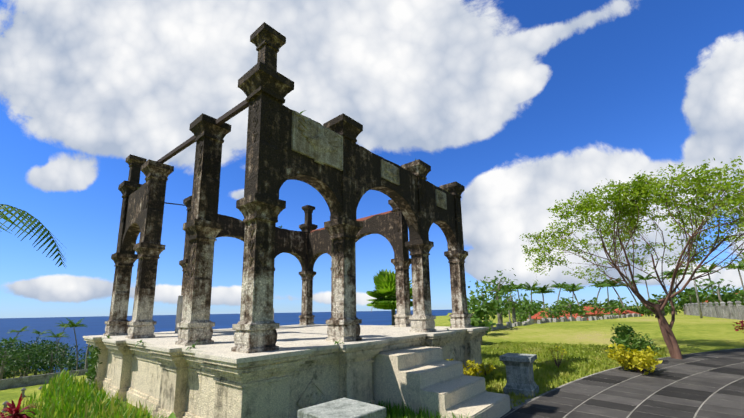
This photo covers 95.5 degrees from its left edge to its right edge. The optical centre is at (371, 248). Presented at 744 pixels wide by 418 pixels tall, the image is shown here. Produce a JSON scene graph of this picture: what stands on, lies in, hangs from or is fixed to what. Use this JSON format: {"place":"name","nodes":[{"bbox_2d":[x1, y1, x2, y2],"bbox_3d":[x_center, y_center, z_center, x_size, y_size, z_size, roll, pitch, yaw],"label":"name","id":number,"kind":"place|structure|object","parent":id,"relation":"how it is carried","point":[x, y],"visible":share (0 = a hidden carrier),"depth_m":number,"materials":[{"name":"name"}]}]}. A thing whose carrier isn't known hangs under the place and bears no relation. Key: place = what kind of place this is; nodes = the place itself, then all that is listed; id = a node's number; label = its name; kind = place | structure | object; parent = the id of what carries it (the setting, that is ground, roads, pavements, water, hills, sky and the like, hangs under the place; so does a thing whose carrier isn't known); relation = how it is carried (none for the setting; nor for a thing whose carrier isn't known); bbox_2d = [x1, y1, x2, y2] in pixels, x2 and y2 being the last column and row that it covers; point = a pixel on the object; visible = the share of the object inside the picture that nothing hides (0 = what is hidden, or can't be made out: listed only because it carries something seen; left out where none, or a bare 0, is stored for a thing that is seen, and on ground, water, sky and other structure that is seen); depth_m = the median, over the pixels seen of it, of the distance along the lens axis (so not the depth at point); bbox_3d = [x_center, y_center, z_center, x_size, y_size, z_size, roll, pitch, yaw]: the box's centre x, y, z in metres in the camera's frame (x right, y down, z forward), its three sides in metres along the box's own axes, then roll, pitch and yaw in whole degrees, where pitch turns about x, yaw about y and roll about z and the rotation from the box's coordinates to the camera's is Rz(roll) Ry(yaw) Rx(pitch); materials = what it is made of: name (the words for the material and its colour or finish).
{"place":"outdoors","nodes":[
{"label":"outdoors","id":0,"kind":"place"},
{"bbox_2d":[85,344,102,387],"bbox_3d":[-12.336,5.078,14.970,1.581,2.338,0.459,-10,-13,39],"label":"podium creeper","id":1,"kind":"object","parent":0,"point":[93,355],"visible":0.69,"depth_m":14.79,"materials":[{"name":"green plant"}]},
{"bbox_2d":[0,305,682,372],"bbox_3d":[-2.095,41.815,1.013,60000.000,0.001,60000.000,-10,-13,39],"label":"sea water","id":2,"kind":"structure","parent":0,"point":[96,325],"depth_m":1554.74,"materials":[{"name":"blue liquid"}]},
{"bbox_2d":[0,306,743,417],"bbox_3d":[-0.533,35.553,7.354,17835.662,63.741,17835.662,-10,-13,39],"label":"terrain","id":3,"kind":"structure","parent":0,"point":[694,334],"depth_m":31.35,"materials":[{"name":"green plant"}]},
{"bbox_2d":[0,393,40,417],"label":"cordyline","id":4,"kind":"object","parent":3,"relation":"on","point":[12,409],"visible":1,"depth_m":11.17,"materials":[{"name":"red plant"}]},
{"bbox_2d":[0,369,87,412],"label":"garden wall","id":5,"kind":"structure","parent":3,"relation":"on","point":[22,381],"depth_m":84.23,"materials":[{"name":"stone"}]},
{"bbox_2d":[0,336,89,379],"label":"shrubs","id":6,"kind":"object","parent":3,"relation":"on","point":[18,352],"depth_m":103.92,"materials":[{"name":"green plant"}]},
{"bbox_2d":[4,369,166,417],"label":"tall grass","id":7,"kind":"structure","parent":3,"relation":"on","point":[89,396],"depth_m":12.82,"materials":[{"name":"green plant"}]},
{"bbox_2d":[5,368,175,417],"bbox_3d":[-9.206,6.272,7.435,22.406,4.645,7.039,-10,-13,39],"label":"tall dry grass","id":8,"kind":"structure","parent":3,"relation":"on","point":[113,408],"depth_m":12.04,"materials":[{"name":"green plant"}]},
{"bbox_2d":[168,412,175,417],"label":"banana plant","id":9,"kind":"object","parent":3,"relation":"on","point":[172,415],"visible":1,"depth_m":4.81,"materials":[{"name":"green plant"}]},
{"bbox_2d":[84,329,487,417],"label":"platform molding","id":10,"kind":"structure","parent":3,"relation":"on","point":[247,374],"depth_m":9.47,"materials":[{"name":"grey stone"}]},
{"bbox_2d":[83,324,488,363],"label":"platform floor","id":11,"kind":"structure","parent":10,"relation":"on","point":[295,340],"depth_m":11.29,"materials":[{"name":"stone"}]},
{"bbox_2d":[175,295,273,332],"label":"standing slabs","id":12,"kind":"structure","parent":11,"relation":"on","point":[179,309],"depth_m":16.87,"materials":[{"name":"stone"}]},
{"bbox_2d":[103,22,471,352],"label":"columns","id":13,"kind":"structure","parent":11,"relation":"on","point":[265,86],"depth_m":10.97,"materials":[{"name":"stone"}]},
{"bbox_2d":[103,110,449,352],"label":"weeds","id":14,"kind":"object","parent":13,"relation":"on","point":[193,345],"visible":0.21,"depth_m":10.22,"materials":[{"name":"green plant"}]},
{"bbox_2d":[121,104,457,270],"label":"arch walls","id":15,"kind":"structure","parent":13,"relation":"on","point":[324,180],"depth_m":14.60,"materials":[{"name":"stone"}]},
{"bbox_2d":[157,99,248,205],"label":"iron beams","id":16,"kind":"structure","parent":15,"relation":"on","point":[234,111],"depth_m":11.79,"materials":[{"name":"brown"}]},
{"bbox_2d":[310,211,392,232],"bbox_3d":[-1.583,-1.631,22.682,7.500,0.280,0.400,-10,-13,39],"label":"brick coping","id":17,"kind":"object","parent":15,"relation":"attached to","point":[364,218],"visible":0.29,"depth_m":21.51,"materials":[{"name":"brown"}]},
{"bbox_2d":[291,111,446,209],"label":"relief plaques","id":18,"kind":"object","parent":15,"relation":"attached to","point":[318,143],"visible":1,"depth_m":10.45,"materials":[{"name":"stone"}]},
{"bbox_2d":[95,341,481,417],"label":"platform base wall","id":19,"kind":"structure","parent":3,"relation":"on","point":[200,395],"depth_m":9.40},
{"bbox_2d":[296,345,458,408],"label":"podium reliefs","id":20,"kind":"object","parent":19,"relation":"attached to","point":[312,399],"visible":0.12,"depth_m":8.90,"materials":[{"name":"grey stone"}]},
{"bbox_2d":[297,398,386,417],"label":"stone block","id":21,"kind":"structure","parent":3,"relation":"on","point":[344,408],"depth_m":5.74,"materials":[{"name":"stone"}]},
{"bbox_2d":[2,261,743,376],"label":"palm","id":22,"kind":"object","parent":3,"relation":"on","point":[566,287],"depth_m":87.12,"materials":[{"name":"green plant"}]},
{"bbox_2d":[0,204,66,266],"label":"palm frond","id":23,"kind":"object","parent":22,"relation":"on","point":[21,214],"visible":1,"depth_m":5.60,"materials":[{"name":"green plant"}]},
{"bbox_2d":[366,269,412,325],"bbox_3d":[1.692,4.808,27.407,4.981,6.777,4.999,-10,-13,39],"label":"fan palm","id":24,"kind":"object","parent":3,"relation":"on","point":[385,284],"depth_m":26.54,"materials":[{"name":"green plant"}]},
{"bbox_2d":[370,398,475,417],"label":"grass","id":25,"kind":"structure","parent":3,"relation":"on","point":[395,412],"depth_m":9.02,"materials":[{"name":"green plant"}]},
{"bbox_2d":[372,346,510,417],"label":"stairs","id":26,"kind":"structure","parent":3,"relation":"on","point":[423,377],"depth_m":9.97,"materials":[{"name":"stone"}]},
{"bbox_2d":[444,358,483,376],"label":"croton shrub leaves","id":27,"kind":"object","parent":3,"relation":"on","point":[472,371],"visible":0.25,"depth_m":12.49,"materials":[{"name":"yellow plant"}]},
{"bbox_2d":[478,363,495,373],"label":"croton leaves","id":28,"kind":"object","parent":3,"relation":"on","point":[489,367],"visible":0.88,"depth_m":15.35,"materials":[{"name":"plant"}]},
{"bbox_2d":[499,353,538,397],"bbox_3d":[5.488,4.718,12.517,1.080,1.490,1.080,-9,-13,35],"label":"garden pedestal","id":29,"kind":"object","parent":3,"relation":"on","point":[519,373],"visible":0.92,"depth_m":12.21,"materials":[{"name":"stone"}]},
{"bbox_2d":[551,351,563,367],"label":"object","id":30,"kind":"object","parent":3,"relation":"on","point":[558,360],"visible":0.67,"depth_m":16.69,"materials":[{"name":"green plant"}]},
{"bbox_2d":[547,345,566,358],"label":"twiggy shrub leaves","id":31,"kind":"object","parent":30,"relation":"attached to","point":[557,350],"visible":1,"depth_m":16.80,"materials":[{"name":"green plant"}]},
{"bbox_2d":[490,313,640,330],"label":"rubble wall","id":32,"kind":"structure","parent":3,"relation":"on","point":[527,322],"depth_m":44.52,"materials":[{"name":"stone"}]},
{"bbox_2d":[476,340,665,407],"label":"lawn tufts","id":33,"kind":"object","parent":3,"relation":"on","point":[591,354],"visible":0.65,"depth_m":17.82,"materials":[{"name":"green plant"}]},
{"bbox_2d":[576,314,603,320],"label":"small house walls","id":34,"kind":"structure","parent":3,"relation":"on","point":[587,316],"depth_m":77.25,"materials":[{"name":"paint"}]},
{"bbox_2d":[576,305,606,314],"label":"tiled roof","id":35,"kind":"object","parent":34,"relation":"on","point":[590,312],"visible":0.32,"depth_m":78.07,"materials":[{"name":"tile"}]},
{"bbox_2d":[448,268,743,344],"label":"tree line","id":36,"kind":"object","parent":3,"relation":"on","point":[492,308],"depth_m":55.85,"materials":[{"name":"green plant"}]},
{"bbox_2d":[500,348,743,417],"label":"paved path","id":37,"kind":"structure","parent":3,"relation":"on","point":[528,401],"depth_m":11.67,"materials":[{"name":"grey stone"}]},
{"bbox_2d":[610,323,637,345],"bbox_3d":[15.691,5.400,20.861,2.246,1.655,1.245,5,-12,-30],"label":"green shrub","id":38,"kind":"object","parent":3,"relation":"on","point":[624,329],"visible":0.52,"depth_m":20.69,"materials":[{"name":"green plant"}]},
{"bbox_2d":[519,156,743,358],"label":"lawn tree","id":39,"kind":"object","parent":3,"relation":"on","point":[637,188],"depth_m":19.03,"materials":[{"name":"green plant"}]},
{"bbox_2d":[604,343,662,374],"bbox_3d":[11.806,4.939,15.296,2.089,1.332,2.088,-10,-13,39],"label":"bush","id":40,"kind":"object","parent":3,"relation":"on","point":[637,359],"visible":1,"depth_m":15.26,"materials":[{"name":"yellow plant"}]},
{"bbox_2d":[690,263,702,317],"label":"trunk","id":41,"kind":"object","parent":3,"relation":"on","point":[698,302],"visible":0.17,"depth_m":46.98,"materials":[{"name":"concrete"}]},
{"bbox_2d":[684,301,743,319],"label":"stone wall","id":42,"kind":"structure","parent":3,"relation":"on","point":[730,311],"depth_m":46.95,"materials":[{"name":"stone"}]},
{"bbox_2d":[732,320,743,332],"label":"red shrub","id":43,"kind":"object","parent":3,"relation":"on","point":[742,326],"depth_m":23.61,"materials":[{"name":"red plant"}]},
{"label":"green shrub stems","id":44,"kind":"object","parent":3,"relation":"on","visible":0},
{"bbox_2d":[610,332,658,354],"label":"green shrub leaves","id":45,"kind":"object","parent":44,"relation":"attached to","point":[640,342],"visible":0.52,"depth_m":17.40,"materials":[{"name":"green plant"}]},
{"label":"small house walls","id":46,"kind":"object","parent":3,"relation":"on","visible":0},
{"bbox_2d":[528,311,549,318],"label":"tiled roof","id":47,"kind":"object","parent":46,"relation":"on","point":[534,316],"visible":0.21,"depth_m":73.23,"materials":[{"name":"tile"}]},
{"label":"small house walls","id":48,"kind":"object","parent":3,"relation":"on","visible":0},
{"bbox_2d":[604,308,643,315],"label":"tiled roof","id":49,"kind":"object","parent":48,"relation":"on","point":[627,311],"visible":0.42,"depth_m":70.96,"materials":[{"name":"tile"}]},
{"bbox_2d":[0,0,743,317],"label":"sky","id":50,"kind":"structure","parent":0,"point":[527,106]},
{"bbox_2d":[546,311,588,319],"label":"tiled roof","id":51,"kind":"structure","parent":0,"point":[575,316],"depth_m":63.85,"materials":[{"name":"red tile"}]}
]}

